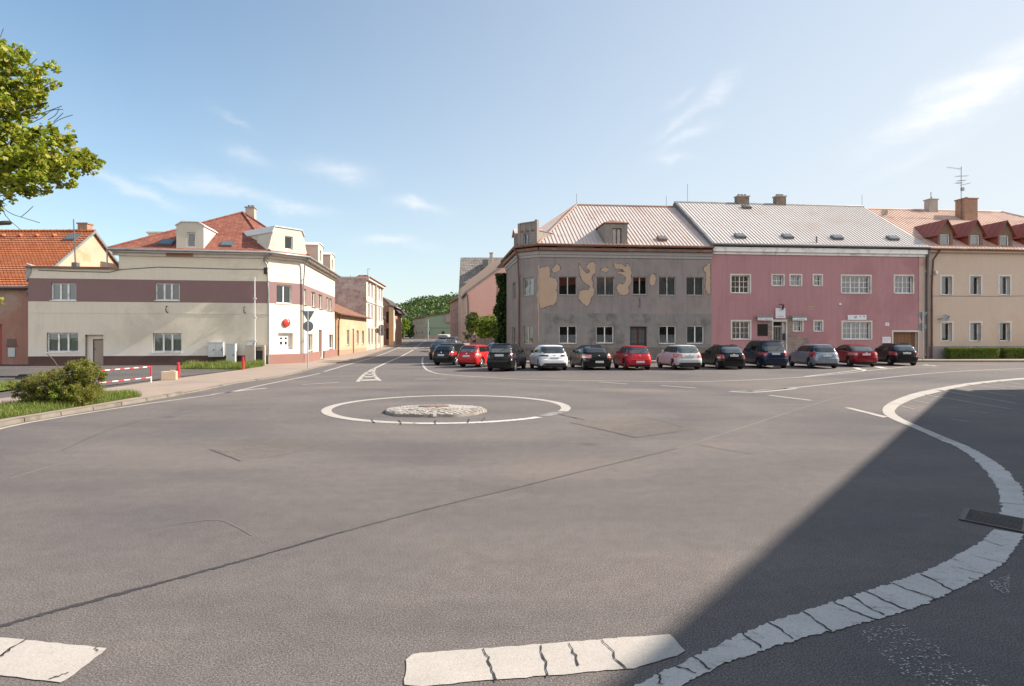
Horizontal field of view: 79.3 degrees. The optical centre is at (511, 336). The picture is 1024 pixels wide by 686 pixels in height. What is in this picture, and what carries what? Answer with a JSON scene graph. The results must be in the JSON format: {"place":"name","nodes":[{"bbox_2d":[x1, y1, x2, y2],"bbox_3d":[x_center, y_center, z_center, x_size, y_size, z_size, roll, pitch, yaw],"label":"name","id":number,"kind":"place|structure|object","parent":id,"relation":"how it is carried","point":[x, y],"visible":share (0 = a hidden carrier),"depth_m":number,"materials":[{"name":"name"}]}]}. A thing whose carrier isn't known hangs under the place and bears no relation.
{"place":"outdoors","nodes":[
{"label":"outdoors","id":0,"kind":"place"},
{"bbox_2d":[0,364,240,397],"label":"parking yard","id":1,"kind":"structure","parent":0,"point":[18,369],"depth_m":31.24,"materials":[{"name":"grey asphalt"}]},
{"bbox_2d":[0,222,118,363],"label":"tiled house","id":2,"kind":"structure","parent":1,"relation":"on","point":[43,247],"depth_m":43.00,"materials":[{"name":"orange tile"}]},
{"bbox_2d":[245,345,265,363],"bbox_3d":[-16.482,1.210,39.773,1.183,1.280,0.470,0,0,-9],"label":"bin shelter","id":3,"kind":"object","parent":1,"relation":"on","point":[249,352],"visible":0.67,"depth_m":39.51,"materials":[{"name":"beige concrete"}]},
{"label":"grass verge","id":4,"kind":"structure","parent":1,"relation":"on","visible":0},
{"bbox_2d":[226,344,236,361],"bbox_3d":[-17.813,1.172,39.253,0.562,1.396,0.530,0,0,-9],"label":"utility cabinet","id":5,"kind":"object","parent":4,"relation":"on","point":[231,351],"visible":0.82,"depth_m":39.02,"materials":[{"name":"white metal"}]},
{"bbox_2d":[0,341,409,420],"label":"pavement","id":6,"kind":"structure","parent":0,"point":[162,387],"depth_m":25.73,"materials":[{"name":"beige concrete"}]},
{"bbox_2d":[0,388,141,418],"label":"grass verge","id":7,"kind":"object","parent":6,"relation":"on","point":[64,408],"depth_m":15.23,"materials":[{"name":"green plant"}]},
{"bbox_2d":[0,28,105,304],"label":"maple tree","id":8,"kind":"object","parent":7,"relation":"on","point":[41,163],"visible":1,"depth_m":13.09,"materials":[{"name":"green plant"}]},
{"bbox_2d":[6,354,108,404],"bbox_3d":[-11.680,1.125,15.897,2.438,1.346,1.738,0,0,0],"label":"shrub","id":9,"kind":"object","parent":7,"relation":"on","point":[82,385],"visible":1,"depth_m":15.68,"materials":[{"name":"green plant"}]},
{"bbox_2d":[98,366,151,382],"bbox_3d":[-14.236,1.500,22.839,0.062,0.641,2.920,0,0,2],"label":"barrier rail","id":10,"kind":"object","parent":6,"relation":"on","point":[150,377],"visible":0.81,"depth_m":23.11,"materials":[{"name":"white metal"}]},
{"bbox_2d":[161,370,177,379],"bbox_3d":[-14.255,1.615,25.724,0.560,0.411,0.495,0,0,-20],"label":"concrete block","id":11,"kind":"object","parent":6,"relation":"on","point":[170,375],"depth_m":25.52,"materials":[{"name":"beige concrete"}]},
{"bbox_2d":[302,311,313,367],"bbox_3d":[-11.185,0.183,33.885,0.680,3.135,0.096,0,0,0],"label":"traffic sign","id":12,"kind":"object","parent":6,"relation":"on","point":[308,326],"visible":1,"depth_m":33.89,"materials":[{"name":"grey metal"}]},
{"bbox_2d":[180,359,265,368],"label":"grass","id":13,"kind":"structure","parent":0,"point":[226,364],"depth_m":35.51,"materials":[{"name":"green plant"}]},
{"bbox_2d":[385,404,486,416],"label":"traffic island","id":14,"kind":"structure","parent":0,"point":[439,410],"depth_m":14.56,"materials":[{"name":"stone"}]},
{"bbox_2d":[0,336,1023,685],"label":"road","id":15,"kind":"structure","parent":0,"point":[696,548],"depth_m":6.10,"materials":[{"name":"grey asphalt"}]},
{"bbox_2d":[0,637,105,681],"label":"road marking","id":16,"kind":"object","parent":15,"relation":"on","point":[34,659],"visible":1,"depth_m":3.54,"materials":[{"name":"paint"}]},
{"bbox_2d":[0,373,319,428],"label":"road marking","id":17,"kind":"object","parent":15,"relation":"on","point":[139,404],"visible":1,"depth_m":16.20,"materials":[{"name":"paint"}]},
{"bbox_2d":[0,531,343,626],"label":"tar seam","id":18,"kind":"object","parent":15,"relation":"on","point":[90,601],"visible":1,"depth_m":4.52,"materials":[{"name":"black asphalt"}]},
{"bbox_2d":[0,341,410,426],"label":"kerb","id":19,"kind":"structure","parent":15,"relation":"on","point":[45,415],"depth_m":16.41,"materials":[{"name":"concrete"}]},
{"bbox_2d":[211,437,334,460],"bbox_3d":[-4.032,1.847,10.325,1.494,0.001,2.137,0,0,24],"label":"asphalt patch","id":20,"kind":"object","parent":15,"relation":"on","point":[259,448],"visible":1,"depth_m":10.25,"materials":[{"name":"grey asphalt"}]},
{"bbox_2d":[0,638,625,680],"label":"road crack","id":21,"kind":"object","parent":15,"relation":"on","point":[489,663],"visible":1,"depth_m":3.54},
{"bbox_2d":[344,489,509,531],"bbox_3d":[-0.810,1.846,6.673,0.069,0.001,2.285,0,0,44],"label":"tar seam","id":22,"kind":"object","parent":15,"relation":"on","point":[414,512],"visible":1,"depth_m":6.42,"materials":[{"name":"black asphalt"}]},
{"bbox_2d":[429,342,448,359],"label":"parked car","id":23,"kind":"object","parent":15,"relation":"on","point":[434,345],"visible":0.27,"depth_m":47.99,"materials":[{"name":"brown paint"}]},
{"bbox_2d":[321,395,570,423],"bbox_3d":[-1.853,1.844,16.459,6.364,0.001,5.636,0,0,-31],"label":"road marking","id":24,"kind":"object","parent":15,"relation":"on","point":[327,411],"visible":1,"depth_m":16.20,"materials":[{"name":"paint"}]},
{"bbox_2d":[432,342,464,364],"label":"parked car","id":25,"kind":"object","parent":15,"relation":"on","point":[446,352],"visible":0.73,"depth_m":38.84,"materials":[{"name":"black paint"}]},
{"bbox_2d":[457,343,489,366],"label":"parked car","id":26,"kind":"object","parent":15,"relation":"on","point":[476,355],"visible":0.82,"depth_m":36.26,"materials":[{"name":"red paint"}]},
{"bbox_2d":[414,417,541,423],"bbox_3d":[-0.652,1.844,13.434,2.943,0.001,0.552,0,0,-20],"label":"road marking","id":27,"kind":"object","parent":15,"relation":"on","point":[479,421],"visible":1,"depth_m":13.20,"materials":[{"name":"paint"}]},
{"bbox_2d":[487,343,525,370],"bbox_3d":[-0.248,1.072,34.008,1.776,1.555,3.900,0,0,13],"label":"parked car","id":28,"kind":"object","parent":15,"relation":"on","point":[506,355],"visible":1,"depth_m":32.30,"materials":[{"name":"black paint"}]},
{"bbox_2d":[404,634,684,685],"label":"road marking","id":29,"kind":"object","parent":15,"relation":"on","point":[449,667],"visible":1,"depth_m":3.52,"materials":[{"name":"paint"}]},
{"bbox_2d":[529,345,567,369],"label":"parked car","id":30,"kind":"object","parent":15,"relation":"on","point":[547,356],"visible":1,"depth_m":32.95,"materials":[{"name":"white paint"}]},
{"bbox_2d":[570,345,611,369],"bbox_3d":[4.424,1.126,35.270,1.821,1.447,4.171,0,0,-8],"label":"parked car","id":31,"kind":"object","parent":15,"relation":"on","point":[584,357],"visible":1,"depth_m":33.80,"materials":[{"name":"black paint"}]},
{"bbox_2d":[571,416,693,437],"bbox_3d":[2.590,1.847,12.799,2.036,0.001,2.449,0,0,-27],"label":"asphalt patch","id":32,"kind":"object","parent":15,"relation":"on","point":[635,426],"visible":1,"depth_m":12.63,"materials":[{"name":"grey asphalt"}]},
{"bbox_2d":[613,345,651,369],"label":"parked car","id":33,"kind":"object","parent":15,"relation":"on","point":[635,356],"visible":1,"depth_m":33.42,"materials":[{"name":"paint"}]},
{"bbox_2d":[656,344,701,369],"bbox_3d":[9.471,1.122,35.288,1.786,1.456,3.744,0,0,-6],"label":"parked car","id":34,"kind":"object","parent":15,"relation":"on","point":[674,357],"visible":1,"depth_m":33.71,"materials":[{"name":"silver paint"}]},
{"bbox_2d":[421,357,980,381],"bbox_3d":[11.914,1.844,35.520,47.989,0.001,24.036,0,0,16],"label":"road marking","id":35,"kind":"object","parent":15,"relation":"on","point":[424,367],"visible":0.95,"depth_m":28.23,"materials":[{"name":"paint"}]},
{"bbox_2d":[701,344,745,368],"bbox_3d":[12.124,1.133,35.908,1.741,1.434,3.983,0,0,-3],"label":"parked car","id":36,"kind":"object","parent":15,"relation":"on","point":[718,356],"visible":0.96,"depth_m":34.27,"materials":[{"name":"black paint"}]},
{"bbox_2d":[743,340,787,367],"bbox_3d":[14.965,1.001,36.972,1.847,1.696,4.193,0,0,1],"label":"parked car","id":37,"kind":"object","parent":15,"relation":"on","point":[758,353],"visible":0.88,"depth_m":35.16,"materials":[{"name":"blue paint"}]},
{"bbox_2d":[526,360,1023,363],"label":"kerb","id":38,"kind":"structure","parent":15,"relation":"on","point":[931,361],"depth_m":43.99,"materials":[{"name":"concrete"}]},
{"bbox_2d":[656,574,952,683],"bbox_3d":[1.980,1.839,4.011,2.814,0.001,0.331,0,0,-27],"label":"road crack","id":39,"kind":"object","parent":15,"relation":"on","point":[659,676],"visible":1,"depth_m":4.08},
{"bbox_2d":[788,344,838,367],"bbox_3d":[17.930,1.113,36.946,1.803,1.475,4.149,0,0,3],"label":"parked car","id":40,"kind":"object","parent":15,"relation":"on","point":[810,355],"visible":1,"depth_m":35.31,"materials":[{"name":"grey paint"}]},
{"bbox_2d":[676,377,954,448],"bbox_3d":[11.272,1.846,19.521,0.988,0.001,25.382,0,0,45],"label":"tar seam","id":41,"kind":"object","parent":15,"relation":"on","point":[779,415],"visible":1,"depth_m":13.69,"materials":[{"name":"grey asphalt"}]},
{"bbox_2d":[634,529,1023,685],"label":"road marking","id":42,"kind":"object","parent":15,"relation":"on","point":[949,573],"visible":1,"depth_m":4.18,"materials":[{"name":"paint"}]},
{"bbox_2d":[835,344,877,366],"bbox_3d":[21.308,1.127,38.849,1.812,1.447,4.149,0,0,5],"label":"parked car","id":43,"kind":"object","parent":15,"relation":"on","point":[850,355],"visible":0.78,"depth_m":37.26,"materials":[{"name":"paint"}]},
{"bbox_2d":[754,368,1021,390],"bbox_3d":[21.188,1.844,29.904,33.459,0.001,2.012,0,0,-32],"label":"road marking","id":44,"kind":"object","parent":15,"relation":"on","point":[876,378],"visible":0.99,"depth_m":26.28,"materials":[{"name":"paint"}]},
{"bbox_2d":[874,343,917,365],"bbox_3d":[24.687,1.113,40.232,1.803,1.475,4.149,0,0,7],"label":"parked car","id":45,"kind":"object","parent":15,"relation":"on","point":[890,353],"visible":0.86,"depth_m":38.55,"materials":[{"name":"black paint"}]},
{"bbox_2d":[862,575,1009,685],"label":"road marking","id":46,"kind":"object","parent":15,"relation":"on","point":[934,645],"visible":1,"depth_m":3.65,"materials":[{"name":"paint"}]},
{"bbox_2d":[882,378,1023,443],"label":"road marking","id":47,"kind":"object","parent":15,"relation":"on","point":[889,409],"visible":1,"depth_m":16.92,"materials":[{"name":"paint"}]},
{"bbox_2d":[941,440,1023,517],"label":"road marking","id":48,"kind":"object","parent":15,"relation":"on","point":[1009,492],"visible":1,"depth_m":7.73,"materials":[{"name":"paint"}]},
{"bbox_2d":[959,507,1023,532],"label":"drain grate","id":49,"kind":"object","parent":15,"relation":"on","point":[1003,521],"visible":1,"depth_m":6.19,"materials":[{"name":"metal"}]},
{"bbox_2d":[0,0,1023,303],"label":"sky","id":50,"kind":"structure","parent":0,"point":[407,140],"materials":[{"name":"blue"}]},
{"bbox_2d":[496,194,713,359],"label":"corner house","id":51,"kind":"structure","parent":0,"point":[611,279],"depth_m":44.32,"materials":[{"name":"grey paint"}]},
{"bbox_2d":[493,272,506,343],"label":"ivy","id":52,"kind":"object","parent":51,"relation":"attached to","point":[499,311],"visible":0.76,"depth_m":52.83,"materials":[{"name":"green plant"}]},
{"bbox_2d":[522,326,533,344],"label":"window","id":53,"kind":"structure","parent":51,"relation":"in","point":[527,330],"depth_m":44.26,"materials":[{"name":"beige glass"}]},
{"bbox_2d":[524,278,533,295],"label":"window","id":54,"kind":"structure","parent":51,"relation":"in","point":[528,282],"depth_m":44.25,"materials":[{"name":"grey glass"}]},
{"bbox_2d":[559,326,576,343],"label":"window","id":55,"kind":"structure","parent":51,"relation":"in","point":[567,334],"depth_m":43.97,"materials":[{"name":"black glass"}]},
{"bbox_2d":[559,276,577,295],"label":"window","id":56,"kind":"structure","parent":51,"relation":"in","point":[567,285],"depth_m":44.95,"materials":[{"name":"black glass"}]},
{"bbox_2d":[596,326,613,343],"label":"window","id":57,"kind":"structure","parent":51,"relation":"in","point":[604,334],"depth_m":44.23,"materials":[{"name":"black glass"}]},
{"bbox_2d":[596,277,614,295],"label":"window","id":58,"kind":"structure","parent":51,"relation":"in","point":[604,285],"depth_m":44.19,"materials":[{"name":"grey glass"}]},
{"bbox_2d":[612,228,620,247],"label":"window","id":59,"kind":"structure","parent":51,"relation":"in","point":[616,232],"depth_m":44.07,"materials":[{"name":"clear glass"}]},
{"bbox_2d":[630,327,645,345],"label":"door","id":60,"kind":"structure","parent":51,"relation":"in","point":[637,335],"depth_m":44.46,"materials":[{"name":"brown wood"}]},
{"bbox_2d":[633,277,645,294],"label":"window","id":61,"kind":"structure","parent":51,"relation":"in","point":[639,283],"depth_m":45.49,"materials":[{"name":"clear glass"}]},
{"bbox_2d":[658,277,676,295],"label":"window","id":62,"kind":"structure","parent":51,"relation":"in","point":[666,284],"depth_m":44.67,"materials":[{"name":"grey glass"}]},
{"bbox_2d":[659,326,675,343],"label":"window","id":63,"kind":"structure","parent":51,"relation":"in","point":[667,334],"depth_m":44.71,"materials":[{"name":"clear glass"}]},
{"bbox_2d":[686,277,703,295],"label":"window","id":64,"kind":"structure","parent":51,"relation":"in","point":[694,285],"depth_m":44.89,"materials":[{"name":"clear glass"}]},
{"bbox_2d":[687,326,702,343],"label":"window","id":65,"kind":"structure","parent":51,"relation":"in","point":[694,333],"depth_m":44.88,"materials":[{"name":"clear glass"}]},
{"bbox_2d":[526,358,1023,361],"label":"pavement","id":66,"kind":"structure","parent":0,"point":[925,359],"depth_m":45.28,"materials":[{"name":"grey concrete"}]},
{"bbox_2d":[917,311,926,359],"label":"traffic sign","id":67,"kind":"object","parent":66,"relation":"on","point":[922,325],"visible":1,"depth_m":44.02,"materials":[{"name":"grey metal"}]},
{"bbox_2d":[943,347,999,358],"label":"hedge","id":68,"kind":"object","parent":66,"relation":"on","point":[972,353],"visible":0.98,"depth_m":46.00,"materials":[{"name":"green plant"}]},
{"bbox_2d":[998,347,1023,358],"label":"hedge","id":69,"kind":"object","parent":66,"relation":"on","point":[1013,353],"visible":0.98,"depth_m":46.37,"materials":[{"name":"green plant"}]},
{"bbox_2d":[657,184,931,358],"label":"terraced house","id":70,"kind":"structure","parent":0,"point":[768,259],"depth_m":45.96,"materials":[{"name":"pink paint"}]},
{"bbox_2d":[730,274,750,293],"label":"window","id":71,"kind":"structure","parent":70,"relation":"in","point":[738,284],"depth_m":45.64,"materials":[{"name":"clear glass"}]},
{"bbox_2d":[731,320,751,339],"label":"window","id":72,"kind":"structure","parent":70,"relation":"in","point":[739,328],"depth_m":45.25,"materials":[{"name":"clear glass"}]},
{"bbox_2d":[773,322,780,340],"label":"door","id":73,"kind":"structure","parent":70,"relation":"in","point":[774,323],"depth_m":45.62,"materials":[{"name":"wood"}]},
{"bbox_2d":[771,274,784,285],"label":"window","id":74,"kind":"structure","parent":70,"relation":"in","point":[775,280],"depth_m":45.50,"materials":[{"name":"clear glass"}]},
{"bbox_2d":[775,304,784,317],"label":"shop sign","id":75,"kind":"object","parent":70,"relation":"attached to","point":[779,312],"visible":1,"depth_m":45.16,"materials":[{"name":"white metal"}]},
{"bbox_2d":[789,274,801,285],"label":"window","id":76,"kind":"structure","parent":70,"relation":"in","point":[793,280],"depth_m":45.68,"materials":[{"name":"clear glass"}]},
{"bbox_2d":[793,320,803,331],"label":"window","id":77,"kind":"structure","parent":70,"relation":"in","point":[796,323],"depth_m":45.65,"materials":[{"name":"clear glass"}]},
{"bbox_2d":[812,274,822,285],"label":"window","id":78,"kind":"structure","parent":70,"relation":"in","point":[815,279],"depth_m":45.80,"materials":[{"name":"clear glass"}]},
{"bbox_2d":[813,320,823,331],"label":"window","id":79,"kind":"structure","parent":70,"relation":"in","point":[816,323],"depth_m":45.72,"materials":[{"name":"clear glass"}]},
{"bbox_2d":[841,274,871,293],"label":"window","id":80,"kind":"structure","parent":70,"relation":"in","point":[850,283],"depth_m":46.21,"materials":[{"name":"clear glass"}]},
{"bbox_2d":[841,321,871,339],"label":"window","id":81,"kind":"structure","parent":70,"relation":"in","point":[850,330],"depth_m":46.19,"materials":[{"name":"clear glass"}]},
{"bbox_2d":[894,274,913,293],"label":"window","id":82,"kind":"structure","parent":70,"relation":"in","point":[902,283],"depth_m":46.56,"materials":[{"name":"clear glass"}]},
{"bbox_2d":[893,332,914,347],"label":"garage door","id":83,"kind":"structure","parent":70,"relation":"in","point":[898,337],"depth_m":46.65,"materials":[{"name":"brown wood"}]},
{"bbox_3d":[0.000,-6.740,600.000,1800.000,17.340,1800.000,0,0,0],"label":"ground","id":84,"kind":"structure","parent":0,"visible":0},
{"bbox_2d":[24,205,341,365],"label":"corner house","id":85,"kind":"structure","parent":84,"relation":"on","point":[182,292],"depth_m":39.41,"materials":[{"name":"beige paint"}]},
{"bbox_2d":[46,333,78,352],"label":"window","id":86,"kind":"structure","parent":85,"relation":"in","point":[57,342],"depth_m":38.39,"materials":[{"name":"clear glass"}]},
{"bbox_2d":[50,283,75,300],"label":"window","id":87,"kind":"structure","parent":85,"relation":"in","point":[60,291],"depth_m":38.39,"materials":[{"name":"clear glass"}]},
{"bbox_2d":[87,335,102,364],"bbox_3d":[-26.044,0.882,38.711,1.005,1.935,0.080,0,0,-9],"label":"door","id":88,"kind":"structure","parent":85,"relation":"in","point":[94,342],"depth_m":38.69,"materials":[{"name":"brown wood"}]},
{"bbox_2d":[154,283,179,300],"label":"window","id":89,"kind":"structure","parent":85,"relation":"in","point":[164,291],"depth_m":39.98,"materials":[{"name":"clear glass"}]},
{"bbox_2d":[152,333,181,352],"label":"window","id":90,"kind":"structure","parent":85,"relation":"in","point":[163,342],"depth_m":39.38,"materials":[{"name":"clear glass"}]},
{"bbox_2d":[208,342,224,356],"bbox_3d":[-18.878,0.853,39.455,0.931,0.938,0.350,0,0,-9],"label":"utility cabinet","id":91,"kind":"object","parent":85,"relation":"attached to","point":[215,349],"visible":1,"depth_m":39.31,"materials":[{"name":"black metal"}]},
{"bbox_2d":[276,285,292,304],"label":"window","id":92,"kind":"structure","parent":85,"relation":"in","point":[283,291],"depth_m":41.19,"materials":[{"name":"clear glass"}]},
{"bbox_2d":[334,304,370,355],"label":"house","id":93,"kind":"structure","parent":84,"relation":"on","point":[350,331],"depth_m":61.83,"materials":[{"name":"yellow paint"}]},
{"bbox_2d":[335,275,385,349],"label":"town house","id":94,"kind":"structure","parent":84,"relation":"on","point":[361,294],"depth_m":70.14,"materials":[{"name":"paint"}]},
{"bbox_2d":[383,297,407,344],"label":"brick house","id":95,"kind":"structure","parent":84,"relation":"on","point":[398,312],"depth_m":95.43,"materials":[{"name":"brick"}]},
{"bbox_2d":[386,304,404,344],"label":"yellow house","id":96,"kind":"structure","parent":84,"relation":"on","point":[390,320],"depth_m":91.60,"materials":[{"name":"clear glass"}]},
{"bbox_2d":[410,313,449,338],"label":"works building","id":97,"kind":"structure","parent":84,"relation":"on","point":[439,323],"depth_m":156.00,"materials":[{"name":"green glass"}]},
{"bbox_2d":[448,296,457,336],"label":"town house","id":98,"kind":"structure","parent":84,"relation":"on","point":[454,318],"depth_m":114.27,"materials":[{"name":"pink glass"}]},
{"bbox_2d":[458,252,502,341],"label":"town house","id":99,"kind":"structure","parent":84,"relation":"on","point":[474,270],"depth_m":97.57,"materials":[{"name":"grey concrete"}]},
{"bbox_2d":[461,268,505,342],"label":"gabled house","id":100,"kind":"structure","parent":84,"relation":"on","point":[479,297],"depth_m":85.00,"materials":[{"name":"pink paint"}]},
{"bbox_2d":[837,197,1023,358],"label":"terraced house","id":101,"kind":"structure","parent":84,"relation":"on","point":[976,283],"depth_m":47.10,"materials":[{"name":"beige paint"}]},
{"bbox_2d":[940,275,953,294],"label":"window","id":102,"kind":"structure","parent":101,"relation":"in","point":[944,281],"depth_m":46.98,"materials":[{"name":"clear glass"}]},
{"bbox_2d":[940,321,953,341],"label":"window","id":103,"kind":"structure","parent":101,"relation":"in","point":[944,325],"depth_m":46.94,"materials":[{"name":"clear glass"}]},
{"bbox_2d":[969,275,982,294],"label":"window","id":104,"kind":"structure","parent":101,"relation":"in","point":[973,281],"depth_m":47.27,"materials":[{"name":"clear glass"}]},
{"bbox_2d":[969,321,982,341],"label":"window","id":105,"kind":"structure","parent":101,"relation":"in","point":[973,325],"depth_m":47.23,"materials":[{"name":"clear glass"}]},
{"bbox_2d":[998,275,1011,294],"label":"window","id":106,"kind":"structure","parent":101,"relation":"in","point":[1002,281],"depth_m":47.46,"materials":[{"name":"white glass"}]},
{"bbox_2d":[998,321,1011,341],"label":"window","id":107,"kind":"structure","parent":101,"relation":"in","point":[1002,325],"depth_m":47.25,"materials":[{"name":"white glass"}]},
{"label":"pavement","id":108,"kind":"structure","parent":0,"visible":0},
{"bbox_2d":[462,312,478,339],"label":"shrub","id":109,"kind":"object","parent":108,"relation":"on","point":[470,320],"visible":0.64,"depth_m":69.77,"materials":[{"name":"green plant"}]},
{"bbox_2d":[468,316,488,338],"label":"shrub","id":110,"kind":"object","parent":108,"relation":"on","point":[477,321],"visible":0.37,"depth_m":65.78,"materials":[{"name":"green plant"}]},
{"bbox_2d":[470,338,493,345],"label":"wooden fence","id":111,"kind":"object","parent":108,"relation":"on","point":[484,341],"visible":0.2,"depth_m":62.90,"materials":[{"name":"wood"}]},
{"bbox_2d":[477,314,496,337],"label":"shrub","id":112,"kind":"object","parent":108,"relation":"on","point":[485,330],"visible":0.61,"depth_m":62.70,"materials":[{"name":"green plant"}]},
{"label":"hill","id":113,"kind":"structure","parent":0,"visible":0},
{"bbox_2d":[396,292,457,334],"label":"forest","id":114,"kind":"object","parent":113,"relation":"on","point":[423,305],"visible":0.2,"depth_m":294.20,"materials":[{"name":"green plant"}]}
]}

